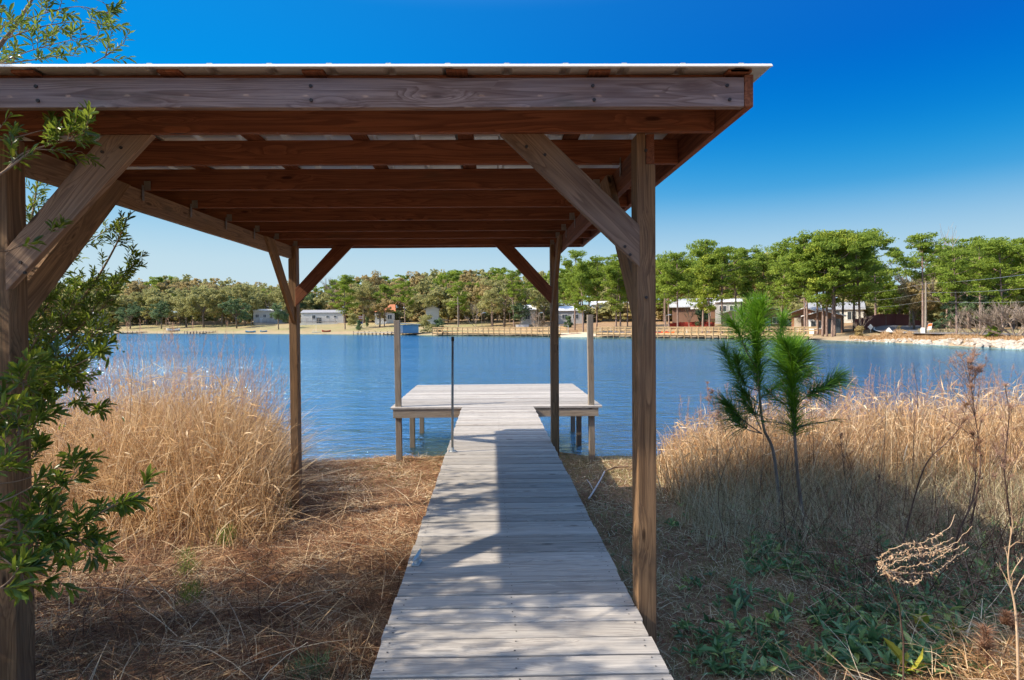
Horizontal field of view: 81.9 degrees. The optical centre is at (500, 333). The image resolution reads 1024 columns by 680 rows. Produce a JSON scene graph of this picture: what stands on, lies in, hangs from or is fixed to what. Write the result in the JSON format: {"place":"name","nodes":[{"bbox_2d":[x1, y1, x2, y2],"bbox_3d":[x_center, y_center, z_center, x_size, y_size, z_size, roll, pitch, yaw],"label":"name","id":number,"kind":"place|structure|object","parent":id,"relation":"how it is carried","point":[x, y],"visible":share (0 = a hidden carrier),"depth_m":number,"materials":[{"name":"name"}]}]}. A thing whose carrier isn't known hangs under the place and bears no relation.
{"place":"outdoors","nodes":[
{"label":"outdoors","id":0,"kind":"place"},
{"bbox_2d":[0,0,1023,317],"label":"sky","id":1,"kind":"structure","parent":0,"point":[902,118],"materials":[{"name":"blue"}]},
{"bbox_2d":[30,333,1023,461],"bbox_3d":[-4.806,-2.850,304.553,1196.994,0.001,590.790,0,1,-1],"label":"lake water","id":2,"kind":"structure","parent":0,"point":[358,370],"depth_m":28.66,"materials":[{"name":"blue liquid"}]},
{"bbox_2d":[32,313,1023,679],"bbox_3d":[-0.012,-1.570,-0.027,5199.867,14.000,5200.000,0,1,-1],"label":"ground","id":3,"kind":"structure","parent":0,"point":[372,327],"depth_m":4.88,"materials":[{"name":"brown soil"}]},
{"bbox_2d":[0,0,166,606],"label":"myrtle shrub","id":4,"kind":"object","parent":3,"relation":"on","point":[43,364],"visible":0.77,"depth_m":2.67,"materials":[{"name":"green plant"}]},
{"bbox_2d":[114,302,145,328],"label":"leafy tree","id":5,"kind":"object","parent":3,"relation":"on","point":[132,311],"visible":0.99,"depth_m":204.30,"materials":[{"name":"green plant"}]},
{"bbox_2d":[126,286,163,324],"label":"leafy tree","id":6,"kind":"object","parent":3,"relation":"on","point":[137,296],"visible":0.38,"depth_m":220.25,"materials":[{"name":"green plant"}]},
{"bbox_2d":[149,300,171,328],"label":"leafy tree","id":7,"kind":"object","parent":3,"relation":"on","point":[156,314],"visible":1,"depth_m":198.44,"materials":[{"name":"green plant"}]},
{"bbox_2d":[45,317,289,495],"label":"reed plumes","id":8,"kind":"object","parent":3,"relation":"on","point":[174,376],"visible":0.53,"depth_m":8.07,"materials":[{"name":"beige plant"}]},
{"bbox_2d":[165,287,202,326],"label":"leafy tree","id":9,"kind":"object","parent":3,"relation":"on","point":[180,309],"visible":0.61,"depth_m":201.38,"materials":[{"name":"green plant"}]},
{"bbox_2d":[172,575,211,606],"bbox_3d":[-2.280,1.906,4.396,0.299,0.217,0.336,0,1,-1],"label":"green sprig","id":10,"kind":"object","parent":3,"relation":"on","point":[189,591],"visible":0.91,"depth_m":4.37,"materials":[{"name":"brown plant"}]},
{"bbox_2d":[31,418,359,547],"bbox_3d":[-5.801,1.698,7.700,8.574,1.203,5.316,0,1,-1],"label":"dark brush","id":11,"kind":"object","parent":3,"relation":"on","point":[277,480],"visible":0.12,"depth_m":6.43,"materials":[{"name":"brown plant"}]},
{"bbox_2d":[179,285,224,327],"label":"leafy tree","id":12,"kind":"object","parent":3,"relation":"on","point":[192,299],"visible":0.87,"depth_m":194.77,"materials":[{"name":"green plant"}]},
{"bbox_2d":[200,283,238,326],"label":"leafy tree","id":13,"kind":"object","parent":3,"relation":"on","point":[222,296],"visible":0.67,"depth_m":194.16,"materials":[{"name":"green plant"}]},
{"bbox_2d":[31,344,423,584],"bbox_3d":[-7.036,1.248,8.577,12.230,2.218,8.601,0,1,-1],"label":"reed bed","id":14,"kind":"object","parent":3,"relation":"on","point":[168,420],"visible":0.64,"depth_m":6.98,"materials":[{"name":"beige plant"}]},
{"bbox_2d":[34,507,420,679],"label":"brush","id":15,"kind":"object","parent":3,"relation":"on","point":[211,618],"visible":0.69,"depth_m":4.23,"materials":[{"name":"brown plant"}]},
{"bbox_2d":[35,505,426,679],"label":"standing stalks","id":16,"kind":"object","parent":3,"relation":"on","point":[121,649],"visible":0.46,"depth_m":4.26,"materials":[{"name":"plant"}]},
{"bbox_2d":[217,296,251,327],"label":"leafy tree","id":17,"kind":"object","parent":3,"relation":"on","point":[242,312],"visible":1,"depth_m":185.18,"materials":[{"name":"green plant"}]},
{"bbox_2d":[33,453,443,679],"bbox_3d":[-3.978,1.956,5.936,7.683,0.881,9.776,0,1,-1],"label":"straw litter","id":18,"kind":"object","parent":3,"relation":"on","point":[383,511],"visible":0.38,"depth_m":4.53,"materials":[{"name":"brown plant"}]},
{"bbox_2d":[231,283,262,325],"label":"leafy tree","id":19,"kind":"object","parent":3,"relation":"on","point":[245,292],"visible":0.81,"depth_m":193.95,"materials":[{"name":"green plant"}]},
{"bbox_2d":[249,285,280,308],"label":"leafy tree","id":20,"kind":"object","parent":3,"relation":"on","point":[264,298],"visible":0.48,"depth_m":204.60,"materials":[{"name":"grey plant"}]},
{"bbox_2d":[251,309,282,325],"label":"mobile home","id":21,"kind":"object","parent":3,"relation":"on","point":[261,316],"visible":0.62,"depth_m":197.66,"materials":[{"name":"white metal"}]},
{"bbox_2d":[266,630,358,679],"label":"grass tuft","id":22,"kind":"object","parent":3,"relation":"on","point":[312,667],"visible":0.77,"depth_m":3.28,"materials":[{"name":"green plant"}]},
{"bbox_2d":[300,310,347,324],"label":"mobile home","id":23,"kind":"object","parent":3,"relation":"on","point":[313,317],"visible":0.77,"depth_m":185.70,"materials":[{"name":"white metal"}]},
{"bbox_2d":[325,274,358,329],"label":"pine tree","id":24,"kind":"object","parent":3,"relation":"on","point":[344,279],"visible":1,"depth_m":156.10,"materials":[{"name":"green plant"}]},
{"bbox_2d":[343,279,381,322],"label":"leafy tree","id":25,"kind":"object","parent":3,"relation":"on","point":[366,288],"visible":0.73,"depth_m":180.44,"materials":[{"name":"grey plant"}]},
{"bbox_2d":[349,271,389,304],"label":"leafy tree","id":26,"kind":"object","parent":3,"relation":"on","point":[375,279],"visible":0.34,"depth_m":189.95,"materials":[{"name":"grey plant"}]},
{"bbox_2d":[363,293,393,326],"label":"leafy tree","id":27,"kind":"object","parent":3,"relation":"on","point":[383,302],"visible":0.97,"depth_m":157.40,"materials":[{"name":"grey plant"}]},
{"bbox_2d":[369,284,397,326],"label":"pine tree","id":28,"kind":"object","parent":3,"relation":"on","point":[383,288],"visible":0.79,"depth_m":158.75,"materials":[{"name":"green plant"}]},
{"bbox_2d":[0,63,772,679],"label":"canopy","id":29,"kind":"object","parent":3,"relation":"on","point":[290,161],"visible":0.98,"depth_m":2.92,"materials":[{"name":"brown wood"}]},
{"bbox_2d":[386,280,417,324],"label":"pine tree","id":30,"kind":"object","parent":3,"relation":"on","point":[403,297],"visible":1,"depth_m":151.82,"materials":[{"name":"green plant"}]},
{"bbox_2d":[445,281,471,316],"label":"pine tree","id":31,"kind":"object","parent":3,"relation":"on","point":[458,289],"visible":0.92,"depth_m":138.21,"materials":[{"name":"green plant"}]},
{"bbox_2d":[472,276,511,324],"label":"leafy tree","id":32,"kind":"object","parent":3,"relation":"on","point":[482,288],"visible":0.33,"depth_m":142.06,"materials":[{"name":"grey plant"}]},
{"bbox_2d":[437,327,565,336],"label":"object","id":33,"kind":"structure","parent":3,"relation":"on","point":[543,333],"depth_m":110.54,"materials":[{"name":"brown wood"}]},
{"bbox_2d":[474,272,531,326],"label":"leafy tree","id":34,"kind":"object","parent":3,"relation":"on","point":[505,307],"visible":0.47,"depth_m":133.00,"materials":[{"name":"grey plant"}]},
{"bbox_2d":[491,269,527,328],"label":"pine tree","id":35,"kind":"object","parent":3,"relation":"on","point":[511,290],"visible":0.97,"depth_m":127.21,"materials":[{"name":"green plant"}]},
{"bbox_2d":[508,301,531,324],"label":"leafy tree","id":36,"kind":"object","parent":3,"relation":"on","point":[521,309],"visible":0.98,"depth_m":127.84,"materials":[{"name":"green plant"}]},
{"bbox_2d":[370,315,673,679],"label":"dock","id":37,"kind":"object","parent":3,"relation":"on","point":[514,575],"visible":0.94,"depth_m":3.47,"materials":[{"name":"grey wood"}]},
{"bbox_2d":[448,337,456,452],"bbox_3d":[-0.538,0.679,6.555,0.096,1.278,0.095,0,1,-1],"label":"metal pole","id":38,"kind":"object","parent":37,"relation":"on","point":[451,450],"visible":1,"depth_m":6.54,"materials":[{"name":"metal"}]},
{"bbox_2d":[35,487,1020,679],"bbox_3d":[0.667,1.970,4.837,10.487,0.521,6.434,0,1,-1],"label":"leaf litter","id":39,"kind":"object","parent":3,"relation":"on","point":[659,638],"visible":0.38,"depth_m":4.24,"materials":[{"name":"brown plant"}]},
{"bbox_2d":[34,244,1023,327],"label":"wood","id":40,"kind":"object","parent":3,"relation":"on","point":[432,287],"depth_m":176.93,"materials":[{"name":"green plant"}]},
{"bbox_2d":[528,280,559,322],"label":"leafy tree","id":41,"kind":"object","parent":3,"relation":"on","point":[544,305],"visible":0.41,"depth_m":137.37,"materials":[{"name":"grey plant"}]},
{"bbox_2d":[559,306,584,323],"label":"house","id":42,"kind":"structure","parent":3,"relation":"on","point":[564,311],"depth_m":134.22,"materials":[{"name":"grey"}]},
{"bbox_2d":[560,249,594,329],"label":"pine tree","id":43,"kind":"object","parent":3,"relation":"on","point":[575,254],"visible":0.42,"depth_m":112.81,"materials":[{"name":"green plant"}]},
{"bbox_2d":[558,260,600,331],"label":"pine tree","id":44,"kind":"object","parent":3,"relation":"on","point":[579,271],"visible":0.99,"depth_m":107.04,"materials":[{"name":"green plant"}]},
{"bbox_2d":[587,255,615,328],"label":"pine tree","id":45,"kind":"object","parent":3,"relation":"on","point":[598,274],"visible":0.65,"depth_m":112.44,"materials":[{"name":"green plant"}]},
{"bbox_2d":[591,261,627,330],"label":"pine tree","id":46,"kind":"object","parent":3,"relation":"on","point":[605,295],"visible":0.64,"depth_m":105.33,"materials":[{"name":"green plant"}]},
{"bbox_2d":[601,254,623,330],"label":"pine tree","id":47,"kind":"object","parent":3,"relation":"on","point":[608,268],"visible":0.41,"depth_m":105.46,"materials":[{"name":"green plant"}]},
{"bbox_2d":[656,252,687,331],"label":"pine tree","id":48,"kind":"object","parent":3,"relation":"on","point":[667,275],"visible":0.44,"depth_m":97.53,"materials":[{"name":"green plant"}]},
{"bbox_2d":[656,250,694,332],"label":"pine tree","id":49,"kind":"object","parent":3,"relation":"on","point":[682,263],"visible":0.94,"depth_m":94.53,"materials":[{"name":"green plant"}]},
{"bbox_2d":[669,298,716,322],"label":"house","id":50,"kind":"structure","parent":3,"relation":"on","point":[681,305],"depth_m":119.25,"materials":[{"name":"brown"}]},
{"bbox_2d":[677,239,732,332],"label":"pine tree","id":51,"kind":"object","parent":3,"relation":"on","point":[701,250],"visible":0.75,"depth_m":91.20,"materials":[{"name":"green plant"}]},
{"bbox_2d":[596,327,817,338],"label":"boardwalk","id":52,"kind":"structure","parent":3,"relation":"on","point":[704,334],"depth_m":85.61,"materials":[{"name":"wood"}]},
{"bbox_2d":[683,253,733,332],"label":"pine tree","id":53,"kind":"object","parent":3,"relation":"on","point":[706,274],"visible":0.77,"depth_m":89.07,"materials":[{"name":"green plant"}]},
{"bbox_2d":[697,246,757,332],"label":"pine tree","id":54,"kind":"object","parent":3,"relation":"on","point":[721,255],"visible":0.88,"depth_m":88.66,"materials":[{"name":"green plant"}]},
{"bbox_2d":[714,299,742,323],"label":"house","id":55,"kind":"structure","parent":3,"relation":"on","point":[730,302],"depth_m":112.77,"materials":[{"name":"grey"}]},
{"bbox_2d":[719,249,762,309],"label":"pine tree","id":56,"kind":"object","parent":3,"relation":"on","point":[741,253],"visible":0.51,"depth_m":93.91,"materials":[{"name":"green plant"}]},
{"bbox_2d":[704,286,798,509],"bbox_3d":[2.940,0.789,7.019,1.336,2.689,0.893,-1,1,-35],"label":"pine sapling","id":57,"kind":"object","parent":3,"relation":"on","point":[757,305],"visible":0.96,"depth_m":6.91,"materials":[{"name":"green plant"}]},
{"bbox_2d":[730,244,774,323],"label":"pine tree","id":58,"kind":"object","parent":3,"relation":"on","point":[759,263],"visible":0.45,"depth_m":95.43,"materials":[{"name":"green plant"}]},
{"bbox_2d":[749,255,782,295],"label":"pine tree","id":59,"kind":"object","parent":3,"relation":"on","point":[771,277],"visible":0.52,"depth_m":96.32,"materials":[{"name":"green plant"}]},
{"bbox_2d":[755,242,797,312],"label":"pine tree","id":60,"kind":"object","parent":3,"relation":"on","point":[783,250],"visible":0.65,"depth_m":85.97,"materials":[{"name":"green plant"}]},
{"bbox_2d":[560,456,1023,679],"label":"dry thatch","id":61,"kind":"object","parent":3,"relation":"on","point":[709,589],"visible":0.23,"depth_m":4.77,"materials":[{"name":"brown plant"}]},
{"bbox_2d":[775,230,820,333],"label":"pine tree","id":62,"kind":"object","parent":3,"relation":"on","point":[802,237],"visible":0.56,"depth_m":80.12,"materials":[{"name":"green plant"}]},
{"bbox_2d":[789,308,815,331],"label":"cottage","id":63,"kind":"structure","parent":3,"relation":"on","point":[799,320],"depth_m":86.73,"materials":[{"name":"brick"}]},
{"bbox_2d":[778,242,827,333],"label":"pine tree","id":64,"kind":"object","parent":3,"relation":"on","point":[798,256],"visible":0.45,"depth_m":79.26,"materials":[{"name":"green plant"}]},
{"bbox_2d":[752,326,860,525],"bbox_3d":[3.248,0.997,6.280,1.210,2.183,0.692,0,1,-1],"label":"pine sapling","id":65,"kind":"object","parent":3,"relation":"on","point":[788,356],"visible":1,"depth_m":6.22,"materials":[{"name":"green plant"}]},
{"bbox_2d":[599,494,1023,678],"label":"ground cover","id":66,"kind":"object","parent":3,"relation":"on","point":[871,639],"visible":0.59,"depth_m":3.83,"materials":[{"name":"green plant"}]},
{"bbox_2d":[801,310,846,333],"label":"cottage","id":67,"kind":"structure","parent":3,"relation":"on","point":[812,319],"depth_m":81.26,"materials":[{"name":"brown"}]},
{"bbox_2d":[793,234,859,336],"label":"pine tree","id":68,"kind":"object","parent":3,"relation":"on","point":[839,290],"visible":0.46,"depth_m":76.30,"materials":[{"name":"green plant"}]},
{"bbox_2d":[804,229,858,335],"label":"pine tree","id":69,"kind":"object","parent":3,"relation":"on","point":[842,244],"visible":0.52,"depth_m":75.97,"materials":[{"name":"green plant"}]},
{"bbox_2d":[793,229,874,336],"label":"pine tree","id":70,"kind":"object","parent":3,"relation":"on","point":[805,271],"visible":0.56,"depth_m":76.09,"materials":[{"name":"green plant"}]},
{"bbox_2d":[805,302,865,322],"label":"house","id":71,"kind":"structure","parent":3,"relation":"on","point":[848,311],"depth_m":97.68,"materials":[{"name":"white"}]},
{"bbox_2d":[801,236,877,336],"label":"pine tree","id":72,"kind":"object","parent":3,"relation":"on","point":[852,250],"visible":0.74,"depth_m":74.98,"materials":[{"name":"green plant"}]},
{"bbox_2d":[656,375,1023,504],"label":"reed bed","id":73,"kind":"object","parent":3,"relation":"on","point":[849,436],"visible":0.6,"depth_m":8.11,"materials":[{"name":"beige plant"}]},
{"bbox_2d":[668,437,1023,651],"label":"dark brush","id":74,"kind":"object","parent":3,"relation":"on","point":[969,568],"visible":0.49,"depth_m":5.11,"materials":[{"name":"brown plant"}]},
{"bbox_2d":[678,361,1023,482],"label":"reed plumes","id":75,"kind":"object","parent":3,"relation":"on","point":[900,385],"visible":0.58,"depth_m":8.73,"materials":[{"name":"beige plant"}]},
{"bbox_2d":[685,500,1023,679],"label":"fallen stems","id":76,"kind":"object","parent":3,"relation":"on","point":[906,540],"visible":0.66,"depth_m":3.94,"materials":[{"name":"plant"}]},
{"bbox_2d":[838,231,889,326],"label":"pine tree","id":77,"kind":"object","parent":3,"relation":"on","point":[870,237],"visible":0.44,"depth_m":77.39,"materials":[{"name":"green plant"}]},
{"bbox_2d":[851,233,888,330],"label":"pine tree","id":78,"kind":"object","parent":3,"relation":"on","point":[875,267],"visible":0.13,"depth_m":80.11,"materials":[{"name":"green plant"}]},
{"bbox_2d":[847,228,917,314],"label":"pine tree","id":79,"kind":"object","parent":3,"relation":"on","point":[884,242],"visible":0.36,"depth_m":87.25,"materials":[{"name":"green plant"}]},
{"bbox_2d":[855,313,921,331],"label":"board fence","id":80,"kind":"object","parent":3,"relation":"on","point":[887,319],"visible":0.56,"depth_m":88.78,"materials":[{"name":"brown wood"}]},
{"bbox_2d":[883,637,933,673],"bbox_3d":[2.281,1.796,3.284,0.242,0.185,0.145,-1,1,-19],"label":"leafy weed","id":81,"kind":"object","parent":3,"relation":"on","point":[896,650],"visible":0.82,"depth_m":3.27,"materials":[{"name":"green plant"}]},
{"bbox_2d":[894,279,936,328],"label":"leafy tree","id":82,"kind":"object","parent":3,"relation":"on","point":[913,306],"visible":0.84,"depth_m":77.71,"materials":[{"name":"grey plant"}]},
{"bbox_2d":[884,232,952,327],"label":"pine tree","id":83,"kind":"object","parent":3,"relation":"on","point":[927,245],"visible":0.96,"depth_m":66.94,"materials":[{"name":"green plant"}]},
{"bbox_2d":[876,514,971,679],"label":"dry goldenrod","id":84,"kind":"object","parent":3,"relation":"on","point":[886,573],"visible":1,"depth_m":2.76,"materials":[{"name":"beige plant"}]},
{"bbox_2d":[849,332,1023,342],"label":"shoreline","id":85,"kind":"structure","parent":3,"relation":"on","point":[934,337],"depth_m":58.10,"materials":[{"name":"beige sand"}]},
{"bbox_2d":[901,401,974,547],"bbox_3d":[4.066,1.322,5.485,0.691,1.396,0.268,0,1,-1],"label":"dead weed","id":86,"kind":"object","parent":3,"relation":"on","point":[960,426],"visible":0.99,"depth_m":5.48,"materials":[{"name":"brown plant"}]},
{"bbox_2d":[869,598,1023,679],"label":"dead brush","id":87,"kind":"object","parent":3,"relation":"on","point":[995,673],"visible":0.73,"depth_m":3.19,"materials":[{"name":"brown plant"}]},
{"bbox_2d":[923,247,988,332],"bbox_3d":[47.281,-4.284,61.193,4.793,9.113,4.021,0,1,15],"label":"pine tree","id":88,"kind":"object","parent":3,"relation":"on","point":[950,285],"visible":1,"depth_m":60.96,"materials":[{"name":"green plant"}]},
{"bbox_2d":[940,291,990,328],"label":"leafy tree","id":89,"kind":"object","parent":3,"relation":"on","point":[949,308],"visible":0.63,"depth_m":67.63,"materials":[{"name":"green plant"}]},
{"bbox_2d":[927,343,1004,546],"bbox_3d":[4.460,1.086,5.689,0.546,2.001,0.655,0,1,-1],"label":"dead weed","id":90,"kind":"object","parent":3,"relation":"on","point":[977,369],"visible":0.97,"depth_m":5.68,"materials":[{"name":"brown plant"}]},
{"bbox_2d":[951,431,987,565],"bbox_3d":[4.005,1.401,5.029,0.311,1.195,0.281,0,1,30],"label":"dead weed","id":91,"kind":"object","parent":3,"relation":"on","point":[972,433],"visible":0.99,"depth_m":4.99,"materials":[{"name":"brown plant"}]},
{"bbox_2d":[949,235,991,328],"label":"pine tree","id":92,"kind":"object","parent":3,"relation":"on","point":[962,240],"visible":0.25,"depth_m":73.36,"materials":[{"name":"green plant"}]},
{"bbox_2d":[939,240,1008,330],"bbox_3d":[51.759,-4.928,64.562,6.564,10.125,4.858,-1,1,-12],"label":"pine tree","id":93,"kind":"object","parent":3,"relation":"on","point":[977,247],"visible":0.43,"depth_m":63.97,"materials":[{"name":"green plant"}]},
{"bbox_2d":[958,621,1008,679],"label":"dead weed","id":94,"kind":"object","parent":3,"relation":"on","point":[987,641],"visible":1,"depth_m":3.06,"materials":[{"name":"brown plant"}]},
{"bbox_2d":[954,238,1023,315],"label":"pine tree","id":95,"kind":"object","parent":3,"relation":"on","point":[1006,272],"visible":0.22,"depth_m":65.53,"materials":[{"name":"green plant"}]},
{"bbox_2d":[957,299,1023,336],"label":"bare shrub","id":96,"kind":"object","parent":3,"relation":"on","point":[1005,315],"visible":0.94,"depth_m":52.91,"materials":[{"name":"brown plant"}]},
{"bbox_2d":[969,288,1019,323],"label":"leafy tree","id":97,"kind":"object","parent":3,"relation":"on","point":[987,298],"visible":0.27,"depth_m":65.45,"materials":[{"name":"green plant"}]},
{"bbox_2d":[968,301,1022,334],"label":"bare shrub","id":98,"kind":"object","parent":3,"relation":"on","point":[982,317],"visible":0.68,"depth_m":54.28,"materials":[{"name":"grey plant"}]},
{"bbox_2d":[970,236,1023,325],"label":"pine tree","id":99,"kind":"object","parent":3,"relation":"on","point":[996,246],"visible":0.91,"depth_m":60.19,"materials":[{"name":"green plant"}]},
{"bbox_2d":[986,381,1023,564],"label":"dead weed","id":100,"kind":"object","parent":3,"relation":"on","point":[1011,407],"visible":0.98,"depth_m":4.99,"materials":[{"name":"brown plant"}]},
{"bbox_2d":[993,607,1023,641],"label":"dead weed","id":101,"kind":"object","parent":3,"relation":"on","point":[1008,618],"visible":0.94,"depth_m":3.17,"materials":[{"name":"brown plant"}]},
{"bbox_2d":[996,516,1023,679],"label":"dead weed","id":102,"kind":"object","parent":3,"relation":"on","point":[1016,631],"visible":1,"depth_m":2.81,"materials":[{"name":"beige plant"}]},
{"bbox_2d":[1004,243,1023,292],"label":"pine tree","id":103,"kind":"object","parent":3,"relation":"on","point":[1019,255],"visible":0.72,"depth_m":59.53,"materials":[{"name":"green plant"}]},
{"bbox_2d":[626,432,1023,568],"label":"faded grass","id":104,"kind":"structure","parent":0,"point":[712,510],"depth_m":6.73,"materials":[{"name":"beige plant"}]},
{"bbox_2d":[860,328,925,339],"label":"dry grass","id":105,"kind":"structure","parent":0,"point":[896,333],"depth_m":66.05,"materials":[{"name":"beige plant"}]},
{"bbox_2d":[872,323,1023,335],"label":"road","id":106,"kind":"structure","parent":0,"point":[907,328],"depth_m":79.08,"materials":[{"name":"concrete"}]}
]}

